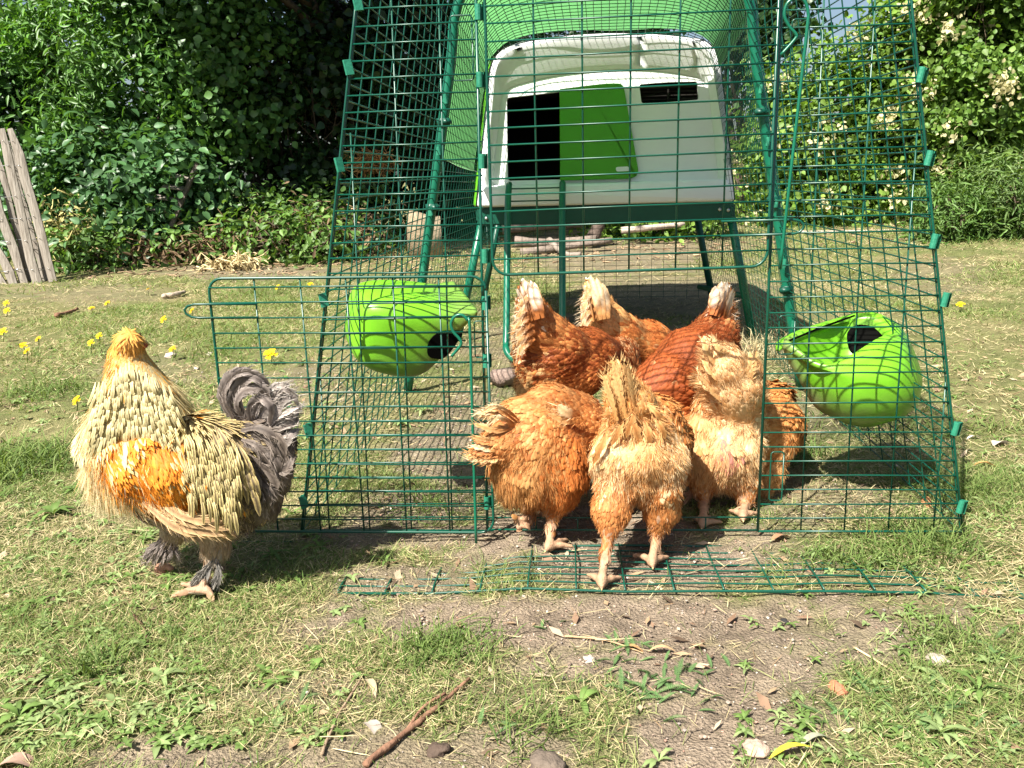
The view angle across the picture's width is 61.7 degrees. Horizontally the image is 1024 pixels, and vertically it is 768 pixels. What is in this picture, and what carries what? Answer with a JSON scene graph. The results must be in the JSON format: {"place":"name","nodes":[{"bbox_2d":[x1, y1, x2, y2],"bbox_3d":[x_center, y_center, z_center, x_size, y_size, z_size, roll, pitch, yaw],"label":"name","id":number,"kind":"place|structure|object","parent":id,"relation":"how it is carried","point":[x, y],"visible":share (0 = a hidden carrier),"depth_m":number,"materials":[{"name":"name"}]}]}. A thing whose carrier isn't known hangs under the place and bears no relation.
{"place":"outdoors","nodes":[
{"label":"outdoors","id":0,"kind":"place"},
{"bbox_2d":[2,0,886,185],"label":"sky","id":1,"kind":"structure","parent":0,"point":[846,3],"materials":[{"name":"white"}]},
{"bbox_2d":[0,176,1023,767],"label":"ground","id":2,"kind":"structure","parent":0,"point":[764,638],"depth_m":1.44,"materials":[{"name":"soil"}]},
{"bbox_2d":[0,327,6,341],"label":"flower","id":3,"kind":"object","parent":2,"relation":"on","point":[2,330],"visible":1,"depth_m":3.71,"materials":[{"name":"yellow plant"}]},
{"bbox_2d":[3,307,10,315],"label":"flower","id":4,"kind":"object","parent":2,"relation":"on","point":[6,309],"visible":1,"depth_m":4.44,"materials":[{"name":"yellow plant"}]},
{"bbox_2d":[0,752,33,767],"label":"fallen leaf","id":5,"kind":"object","parent":2,"relation":"on","point":[16,757],"visible":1,"depth_m":1.00,"materials":[{"name":"beige plant"}]},
{"bbox_2d":[19,342,27,355],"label":"flower","id":6,"kind":"object","parent":2,"relation":"on","point":[23,344],"visible":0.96,"depth_m":3.40,"materials":[{"name":"yellow plant"}]},
{"bbox_2d":[0,128,56,283],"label":"paling fence","id":7,"kind":"object","parent":2,"relation":"on","point":[26,250],"visible":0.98,"depth_m":5.95,"materials":[{"name":"brown wood"}]},
{"bbox_2d":[54,307,78,317],"bbox_3d":[-2.317,-0.377,4.475,0.026,0.030,0.262,-2,14,-3],"label":"bark strip","id":8,"kind":"object","parent":2,"relation":"on","point":[58,314],"visible":0.98,"depth_m":4.43,"materials":[{"name":"brown wood"}]},
{"bbox_2d":[0,0,138,258],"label":"ivy shrub","id":9,"kind":"object","parent":2,"relation":"on","point":[5,86],"visible":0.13,"depth_m":7.49,"materials":[{"name":"green plant"}]},
{"bbox_2d":[31,142,107,268],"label":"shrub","id":10,"kind":"object","parent":2,"relation":"on","point":[60,219],"visible":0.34,"depth_m":6.61,"materials":[{"name":"green plant"}]},
{"bbox_2d":[5,205,143,275],"bbox_3d":[-3.362,-1.070,6.625,1.107,0.612,1.009,-2,14,0],"label":"weed clump","id":11,"kind":"object","parent":2,"relation":"on","point":[83,259],"visible":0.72,"depth_m":6.53,"materials":[{"name":"green plant"}]},
{"bbox_2d":[72,395,79,411],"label":"flower","id":12,"kind":"object","parent":2,"relation":"on","point":[75,399],"visible":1,"depth_m":2.54,"materials":[{"name":"yellow plant"}]},
{"bbox_2d":[87,339,94,353],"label":"flower","id":13,"kind":"object","parent":2,"relation":"on","point":[90,341],"visible":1,"depth_m":3.41,"materials":[{"name":"yellow plant"}]},
{"bbox_2d":[95,332,101,346],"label":"flower","id":14,"kind":"object","parent":2,"relation":"on","point":[98,335],"visible":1,"depth_m":3.55,"materials":[{"name":"yellow plant"}]},
{"bbox_2d":[0,0,236,224],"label":"backing shrub","id":15,"kind":"object","parent":2,"relation":"on","point":[101,18],"visible":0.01,"depth_m":8.66,"materials":[{"name":"green plant"}]},
{"bbox_2d":[0,95,263,267],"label":"broadleaf shrub","id":16,"kind":"object","parent":2,"relation":"on","point":[149,169],"visible":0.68,"depth_m":6.84,"materials":[{"name":"green plant"}]},
{"bbox_2d":[0,0,274,190],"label":"willow sapling","id":17,"kind":"object","parent":2,"relation":"on","point":[75,83],"visible":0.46,"depth_m":7.11,"materials":[{"name":"green plant"}]},
{"bbox_2d":[132,613,149,640],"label":"twig","id":18,"kind":"object","parent":2,"relation":"on","point":[137,620],"visible":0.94,"depth_m":1.29,"materials":[{"name":"beige wood"}]},
{"bbox_2d":[7,227,280,268],"bbox_3d":[-3.092,-1.076,6.845,2.655,0.439,1.007,-2,14,0],"label":"brush heap","id":19,"kind":"object","parent":2,"relation":"on","point":[162,255],"visible":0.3,"depth_m":6.68,"materials":[{"name":"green plant"}]},
{"bbox_2d":[145,162,199,227],"bbox_3d":[-2.719,-1.500,6.832,0.470,0.509,0.172,-2,14,0],"label":"pallet","id":20,"kind":"object","parent":19,"relation":"on","point":[185,189],"visible":0.79,"depth_m":6.82,"materials":[{"name":"brown wood"}]},
{"bbox_2d":[82,203,221,269],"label":"weed clump","id":21,"kind":"object","parent":2,"relation":"on","point":[171,232],"visible":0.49,"depth_m":6.70,"materials":[{"name":"green plant"}]},
{"bbox_2d":[164,352,176,357],"bbox_3d":[-1.320,-0.109,3.322,0.049,0.027,0.041,-2,14,0],"label":"stone","id":22,"kind":"object","parent":2,"relation":"on","point":[169,355],"visible":0.84,"depth_m":3.31,"materials":[{"name":"white stone"}]},
{"bbox_2d":[169,346,175,360],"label":"flower","id":23,"kind":"object","parent":2,"relation":"on","point":[171,348],"visible":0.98,"depth_m":3.25,"materials":[{"name":"yellow plant"}]},
{"bbox_2d":[161,290,185,298],"bbox_3d":[-1.997,-0.533,5.092,0.052,0.034,0.176,5,15,26],"label":"wood piece","id":24,"kind":"object","parent":2,"relation":"on","point":[171,295],"visible":1,"depth_m":5.05,"materials":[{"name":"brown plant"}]},
{"bbox_2d":[65,326,307,601],"bbox_3d":[-0.524,0.136,1.392,0.404,0.464,0.234,-2,14,0],"label":"rooster","id":25,"kind":"object","parent":2,"relation":"on","point":[150,446],"visible":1,"depth_m":1.32},
{"bbox_2d":[89,0,329,219],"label":"hazel shrub","id":26,"kind":"object","parent":2,"relation":"on","point":[252,35],"visible":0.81,"depth_m":7.24,"materials":[{"name":"green plant"}]},
{"bbox_2d":[187,249,279,272],"bbox_3d":[-2.101,-0.888,6.417,0.685,0.243,0.499,-2,14,0],"label":"hay pile","id":27,"kind":"object","parent":2,"relation":"on","point":[239,262],"visible":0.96,"depth_m":6.36,"materials":[{"name":"beige plant"}]},
{"bbox_2d":[171,173,331,255],"bbox_3d":[-2.582,-1.448,7.351,2.262,0.864,1.154,-2,14,0],"label":"shrub","id":28,"kind":"object","parent":2,"relation":"on","point":[242,197],"visible":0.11,"depth_m":7.39,"materials":[{"name":"green plant"}]},
{"bbox_2d":[117,209,391,264],"bbox_3d":[-2.226,-1.176,6.978,2.464,0.550,1.068,-2,14,0],"label":"brush heap","id":29,"kind":"object","parent":2,"relation":"on","point":[219,240],"visible":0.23,"depth_m":6.78,"materials":[{"name":"green plant"}]},
{"bbox_2d":[186,183,337,266],"bbox_3d":[-1.967,-1.240,6.780,1.191,0.676,0.956,-2,14,0],"label":"weed clump","id":30,"kind":"object","parent":2,"relation":"on","point":[254,223],"visible":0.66,"depth_m":6.71,"materials":[{"name":"green plant"}]},
{"bbox_2d":[263,349,277,361],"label":"flower","id":31,"kind":"object","parent":2,"relation":"on","point":[270,352],"visible":0.96,"depth_m":3.11,"materials":[{"name":"yellow plant"}]},
{"bbox_2d":[206,2,369,218],"bbox_3d":[-2.645,-3.269,8.864,2.818,3.550,1.961,-2,14,0],"label":"backing shrub","id":32,"kind":"object","parent":2,"relation":"on","point":[285,149],"visible":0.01,"depth_m":8.78,"materials":[{"name":"green plant"}]},
{"bbox_2d":[202,0,429,232],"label":"dark shrub","id":33,"kind":"object","parent":2,"relation":"on","point":[328,89],"visible":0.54,"depth_m":7.74,"materials":[{"name":"green plant"}]},
{"bbox_2d":[341,144,404,182],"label":"dead branch","id":34,"kind":"object","parent":33,"relation":"attached to","point":[376,158],"visible":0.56,"depth_m":7.60,"materials":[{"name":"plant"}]},
{"bbox_2d":[253,194,379,268],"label":"weed clump","id":35,"kind":"object","parent":2,"relation":"on","point":[321,249],"visible":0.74,"depth_m":6.72,"materials":[{"name":"green plant"}]},
{"bbox_2d":[243,160,406,252],"bbox_3d":[-1.595,-1.535,7.590,1.614,0.849,1.098,-2,14,0],"label":"shrub","id":36,"kind":"object","parent":2,"relation":"on","point":[340,203],"visible":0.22,"depth_m":7.45,"materials":[{"name":"green plant"}]},
{"bbox_2d":[248,181,405,256],"bbox_3d":[-1.589,-1.325,7.114,1.579,0.710,0.797,-2,14,0],"label":"bush","id":37,"kind":"object","parent":2,"relation":"on","point":[352,228],"visible":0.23,"depth_m":7.04,"materials":[{"name":"green plant"}]},
{"bbox_2d":[320,678,360,755],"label":"twig","id":38,"kind":"object","parent":2,"relation":"on","point":[332,726],"visible":1,"depth_m":1.05,"materials":[{"name":"beige wood"}]},
{"bbox_2d":[269,0,456,226],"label":"overhanging tree","id":39,"kind":"object","parent":2,"relation":"on","point":[290,5],"visible":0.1,"depth_m":7.59,"materials":[{"name":"green plant"}]},
{"bbox_2d":[364,678,376,697],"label":"fallen leaf","id":40,"kind":"object","parent":2,"relation":"on","point":[372,682],"visible":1,"depth_m":1.12,"materials":[{"name":"beige plant"}]},
{"bbox_2d":[364,720,381,733],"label":"fallen leaf","id":41,"kind":"object","parent":2,"relation":"on","point":[374,726],"visible":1,"depth_m":1.04,"materials":[{"name":"white plant"}]},
{"bbox_2d":[362,677,470,767],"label":"stick","id":42,"kind":"object","parent":2,"relation":"on","point":[381,751],"visible":0.97,"depth_m":1.04,"materials":[{"name":"brown wood"}]},
{"bbox_2d":[308,0,536,237],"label":"shaded shrub","id":43,"kind":"object","parent":2,"relation":"on","point":[416,70],"visible":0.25,"depth_m":8.21,"materials":[{"name":"green plant"}]},
{"bbox_2d":[407,211,442,257],"bbox_3d":[-0.716,-1.223,7.005,0.296,0.395,0.300,-2,14,0],"label":"cut log","id":44,"kind":"object","parent":2,"relation":"on","point":[437,233],"visible":0.41,"depth_m":6.91,"materials":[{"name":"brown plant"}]},
{"bbox_2d":[426,741,450,757],"bbox_3d":[-0.086,0.427,1.000,0.030,0.016,0.024,-6,14,-16],"label":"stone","id":45,"kind":"object","parent":2,"relation":"on","point":[435,749],"visible":1,"depth_m":0.99,"materials":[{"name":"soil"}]},
{"bbox_2d":[81,222,914,279],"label":"chopped stems","id":46,"kind":"object","parent":2,"relation":"on","point":[303,266],"visible":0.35,"depth_m":6.63,"materials":[{"name":"beige plant"}]},
{"bbox_2d":[490,367,515,386],"bbox_3d":[-0.021,-0.023,2.741,0.085,0.046,0.060,-9,15,-28],"label":"stone","id":47,"kind":"object","parent":2,"relation":"on","point":[500,377],"visible":0.71,"depth_m":2.71,"materials":[{"name":"stone"}]},
{"bbox_2d":[0,214,1023,767],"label":"grass","id":48,"kind":"structure","parent":2,"relation":"on","point":[30,462],"depth_m":1.42,"materials":[{"name":"green plant"}]},
{"bbox_2d":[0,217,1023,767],"bbox_3d":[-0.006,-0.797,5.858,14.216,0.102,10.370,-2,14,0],"label":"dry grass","id":49,"kind":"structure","parent":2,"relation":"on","point":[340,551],"depth_m":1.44,"materials":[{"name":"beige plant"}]},
{"bbox_2d":[0,314,1023,767],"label":"weeds","id":50,"kind":"object","parent":2,"relation":"on","point":[62,712],"visible":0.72,"depth_m":1.13,"materials":[{"name":"green plant"}]},
{"bbox_2d":[0,339,1023,766],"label":"leaf litter","id":51,"kind":"object","parent":2,"relation":"on","point":[764,701],"visible":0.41,"depth_m":1.39,"materials":[{"name":"brown plant"}]},
{"bbox_2d":[460,381,604,552],"bbox_3d":[0.101,0.119,1.630,0.197,0.285,0.495,6,16,29],"label":"hen","id":52,"kind":"object","parent":2,"relation":"on","point":[529,448],"visible":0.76,"depth_m":1.48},
{"bbox_2d":[502,180,565,361],"bbox_3d":[0.082,-0.416,3.122,0.230,0.626,0.414,0,14,4],"label":"ladder","id":53,"kind":"object","parent":2,"relation":"on","point":[507,267],"visible":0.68,"depth_m":3.13,"materials":[{"name":"green metal"}]},
{"bbox_2d":[502,223,582,233],"bbox_3d":[0.277,-1.435,7.781,0.744,0.136,0.124,-2,14,0],"label":"log","id":54,"kind":"object","parent":2,"relation":"on","point":[513,230],"visible":0.31,"depth_m":7.75,"materials":[{"name":"brown wood"}]},
{"bbox_2d":[412,0,678,230],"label":"backing shrub","id":55,"kind":"object","parent":2,"relation":"on","point":[589,32],"visible":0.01,"depth_m":9.49,"materials":[{"name":"green plant"}]},
{"bbox_2d":[529,748,565,767],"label":"stone","id":56,"kind":"object","parent":2,"relation":"on","point":[540,758],"visible":1,"depth_m":0.96,"materials":[{"name":"beige stone"}]},
{"bbox_2d":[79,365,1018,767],"bbox_3d":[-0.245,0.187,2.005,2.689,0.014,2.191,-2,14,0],"label":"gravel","id":57,"kind":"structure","parent":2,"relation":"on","point":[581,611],"depth_m":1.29,"materials":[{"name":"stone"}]},
{"bbox_2d":[514,235,596,246],"bbox_3d":[0.366,-1.212,7.295,0.706,0.109,0.122,0,14,6],"label":"log","id":58,"kind":"object","parent":2,"relation":"on","point":[520,239],"visible":0.5,"depth_m":7.29,"materials":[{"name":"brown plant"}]},
{"bbox_2d":[546,237,581,255],"bbox_3d":[0.406,-1.096,6.882,0.077,0.150,0.396,-11,17,-35],"label":"log","id":59,"kind":"object","parent":2,"relation":"on","point":[554,245],"visible":0.57,"depth_m":6.88,"materials":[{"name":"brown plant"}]},
{"bbox_2d":[520,237,611,254],"bbox_3d":[0.443,-1.116,6.993,0.761,0.136,0.072,-4,14,-8],"label":"log","id":60,"kind":"object","parent":2,"relation":"on","point":[527,251],"visible":0.7,"depth_m":6.97,"materials":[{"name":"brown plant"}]},
{"bbox_2d":[508,278,640,395],"bbox_3d":[0.145,-0.029,1.905,0.366,0.439,0.160,-9,15,-27],"label":"hen","id":61,"kind":"object","parent":2,"relation":"on","point":[549,343],"visible":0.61,"depth_m":1.81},
{"bbox_2d":[583,655,595,662],"bbox_3d":[0.106,0.378,1.177,0.018,0.010,0.018,-2,14,0],"label":"stone","id":62,"kind":"object","parent":2,"relation":"on","point":[588,657],"visible":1,"depth_m":1.17,"materials":[{"name":"white stone"}]},
{"bbox_2d":[586,225,603,238],"bbox_3d":[0.730,-1.333,7.309,0.197,0.234,0.120,-6,14,-18],"label":"log","id":63,"kind":"object","parent":2,"relation":"on","point":[597,230],"visible":0.37,"depth_m":7.27,"materials":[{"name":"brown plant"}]},
{"bbox_2d":[183,0,1023,598],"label":"chicken run","id":64,"kind":"object","parent":2,"relation":"on","point":[767,140],"visible":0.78,"depth_m":1.49,"materials":[{"name":"green metal"}]},
{"bbox_2d":[345,280,477,376],"bbox_3d":[-0.202,-0.111,1.663,0.233,0.179,0.190,-6,14,-17],"label":"feeder","id":65,"kind":"object","parent":64,"relation":"hanging from","point":[416,325],"visible":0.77,"depth_m":1.59,"materials":[{"name":"plastic"}]},
{"bbox_2d":[444,0,746,170],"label":"weather cover","id":66,"kind":"object","parent":64,"relation":"attached to","point":[619,22],"visible":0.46,"depth_m":2.88,"materials":[{"name":"green"}]},
{"bbox_2d":[483,0,804,275],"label":"upper door","id":67,"kind":"structure","parent":64,"relation":"in","point":[746,219],"depth_m":1.39,"materials":[{"name":"green metal"}]},
{"bbox_2d":[775,312,922,426],"bbox_3d":[0.690,-0.025,1.696,0.301,0.209,0.208,-13,18,-40],"label":"feeder","id":68,"kind":"object","parent":64,"relation":"hanging from","point":[861,365],"visible":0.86,"depth_m":1.63,"materials":[{"name":"plastic"}]},
{"bbox_2d":[564,635,642,652],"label":"twig","id":69,"kind":"object","parent":2,"relation":"on","point":[581,637],"visible":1,"depth_m":1.23,"materials":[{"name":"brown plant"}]},
{"bbox_2d":[460,33,755,338],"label":"chicken house","id":70,"kind":"structure","parent":2,"relation":"on","point":[640,60],"depth_m":3.26,"materials":[{"name":"white plastic"}]},
{"bbox_2d":[560,83,637,179],"bbox_3d":[0.331,-0.958,3.265,0.299,0.350,0.022,-1,14,4],"label":"sliding door","id":71,"kind":"structure","parent":70,"relation":"in","point":[610,96],"depth_m":3.26,"materials":[{"name":"green plastic"}]},
{"bbox_2d":[574,275,671,364],"bbox_3d":[0.306,-0.071,2.101,0.245,0.420,0.345,8,16,33],"label":"hen","id":72,"kind":"object","parent":2,"relation":"on","point":[600,308],"visible":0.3,"depth_m":2.01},
{"bbox_2d":[622,644,642,651],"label":"fallen leaf","id":73,"kind":"object","parent":2,"relation":"on","point":[636,646],"visible":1,"depth_m":1.20,"materials":[{"name":"brown plant"}]},
{"bbox_2d":[586,352,694,590],"bbox_3d":[0.238,0.091,1.539,0.181,0.378,0.499,2,14,12],"label":"hen","id":74,"kind":"object","parent":2,"relation":"on","point":[641,447],"visible":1,"depth_m":1.39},
{"bbox_2d":[276,619,1022,750],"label":"weeds","id":75,"kind":"object","parent":2,"relation":"on","point":[643,687],"visible":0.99,"depth_m":1.10,"materials":[{"name":"green plant"}]},
{"bbox_2d":[621,222,684,232],"bbox_3d":[1.241,-1.366,7.524,0.586,0.085,0.097,-4,14,-9],"label":"log","id":76,"kind":"object","parent":2,"relation":"on","point":[643,228],"visible":0.83,"depth_m":7.48,"materials":[{"name":"beige wood"}]},
{"bbox_2d":[649,644,674,650],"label":"fallen leaf","id":77,"kind":"object","parent":2,"relation":"on","point":[660,645],"visible":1,"depth_m":1.19,"materials":[{"name":"beige plant"}]},
{"bbox_2d":[568,179,767,244],"bbox_3d":[1.442,-1.708,8.007,1.979,0.865,1.537,-2,14,0],"label":"nettle clump","id":78,"kind":"object","parent":2,"relation":"on","point":[663,232],"visible":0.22,"depth_m":7.87,"materials":[{"name":"green plant"}]},
{"bbox_2d":[635,281,742,504],"bbox_3d":[0.353,0.003,1.815,0.201,0.410,0.436,6,16,29],"label":"hen","id":79,"kind":"object","parent":2,"relation":"on","point":[668,366],"visible":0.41,"depth_m":1.79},
{"bbox_2d":[687,334,807,528],"bbox_3d":[0.507,0.050,1.772,0.203,0.384,0.584,10,18,39],"label":"hen","id":80,"kind":"object","parent":2,"relation":"on","point":[724,421],"visible":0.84,"depth_m":1.63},
{"bbox_2d":[742,738,770,758],"bbox_3d":[0.278,0.417,0.978,0.032,0.019,0.030,4,15,22],"label":"stone","id":81,"kind":"object","parent":2,"relation":"on","point":[761,749],"visible":0.98,"depth_m":0.97,"materials":[{"name":"beige stone"}]},
{"bbox_2d":[683,0,832,216],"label":"poplar tree","id":82,"kind":"object","parent":2,"relation":"on","point":[813,22],"visible":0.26,"depth_m":10.52,"materials":[{"name":"green plant"}]},
{"bbox_2d":[772,533,789,539],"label":"fallen leaf","id":83,"kind":"object","parent":2,"relation":"on","point":[775,536],"visible":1,"depth_m":1.54,"materials":[{"name":"brown plant"}]},
{"bbox_2d":[780,618,788,623],"bbox_3d":[0.404,0.352,1.272,0.014,0.008,0.013,-2,14,0],"label":"stone","id":84,"kind":"object","parent":2,"relation":"on","point":[785,620],"visible":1,"depth_m":1.27,"materials":[{"name":"grey stone"}]},
{"bbox_2d":[769,742,810,758],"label":"fallen leaf","id":85,"kind":"object","parent":2,"relation":"on","point":[781,748],"visible":1,"depth_m":0.97,"materials":[{"name":"yellow plant"}]},
{"bbox_2d":[801,732,828,743],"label":"fallen leaf","id":86,"kind":"object","parent":2,"relation":"on","point":[812,735],"visible":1,"depth_m":0.99,"materials":[{"name":"beige plant"}]},
{"bbox_2d":[723,21,944,228],"bbox_3d":[3.292,-2.570,9.066,2.537,2.410,1.878,-2,14,0],"label":"flowering creeper","id":87,"kind":"object","parent":2,"relation":"on","point":[857,189],"visible":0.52,"depth_m":8.77,"materials":[{"name":"green plant"}]},
{"bbox_2d":[828,680,848,695],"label":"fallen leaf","id":88,"kind":"object","parent":2,"relation":"on","point":[838,686],"visible":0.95,"depth_m":1.09,"materials":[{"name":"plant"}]},
{"bbox_2d":[802,229,897,231],"bbox_3d":[3.217,-1.451,8.202,1.067,0.067,0.060,-4,14,-10],"label":"log","id":89,"kind":"object","parent":2,"relation":"on","point":[833,231],"visible":0.2,"depth_m":8.15,"materials":[{"name":"brown wood"}]},
{"bbox_2d":[852,646,906,680],"bbox_3d":[0.491,0.373,1.148,0.004,0.004,0.093,-7,15,-22],"label":"straw","id":90,"kind":"object","parent":2,"relation":"on","point":[864,653],"visible":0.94,"depth_m":1.16,"materials":[{"name":"beige plant"}]},
{"bbox_2d":[815,0,1016,225],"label":"flowering creeper","id":91,"kind":"object","parent":2,"relation":"on","point":[924,32],"visible":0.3,"depth_m":8.49,"materials":[{"name":"green plant"}]},
{"bbox_2d":[921,496,931,508],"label":"fallen leaf","id":92,"kind":"object","parent":2,"relation":"on","point":[927,498],"visible":0.64,"depth_m":1.69,"materials":[{"name":"brown plant"}]},
{"bbox_2d":[925,653,950,666],"bbox_3d":[0.572,0.370,1.153,0.028,0.018,0.030,-8,15,-25],"label":"stone","id":93,"kind":"object","parent":2,"relation":"on","point":[933,658],"visible":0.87,"depth_m":1.14,"materials":[{"name":"white stone"}]},
{"bbox_2d":[883,163,1009,245],"bbox_3d":[3.560,-1.452,7.074,0.954,0.722,0.949,3,14,18],"label":"willowherb","id":94,"kind":"object","parent":2,"relation":"on","point":[950,225],"visible":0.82,"depth_m":6.96,"materials":[{"name":"green plant"}]},
{"bbox_2d":[884,118,1023,240],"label":"willowherb","id":95,"kind":"object","parent":2,"relation":"on","point":[1003,187],"visible":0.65,"depth_m":7.05,"materials":[{"name":"green plant"}]},
{"bbox_2d":[895,0,1023,204],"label":"flowering creeper","id":96,"kind":"object","parent":2,"relation":"on","point":[1003,75],"visible":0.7,"depth_m":7.92,"materials":[{"name":"green plant"}]},
{"bbox_2d":[956,302,964,311],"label":"flower","id":97,"kind":"object","parent":2,"relation":"on","point":[960,304],"visible":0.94,"depth_m":3.87,"materials":[{"name":"yellow plant"}]},
{"bbox_2d":[957,4,1022,103],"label":"flowering creeper","id":98,"kind":"object","parent":2,"relation":"on","point":[1007,25],"visible":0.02,"depth_m":8.16,"materials":[{"name":"green plant"}]},
{"bbox_2d":[991,440,1008,445],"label":"fallen leaf","id":99,"kind":"object","parent":2,"relation":"on","point":[994,442],"visible":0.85,"depth_m":2.04,"materials":[{"name":"white plant"}]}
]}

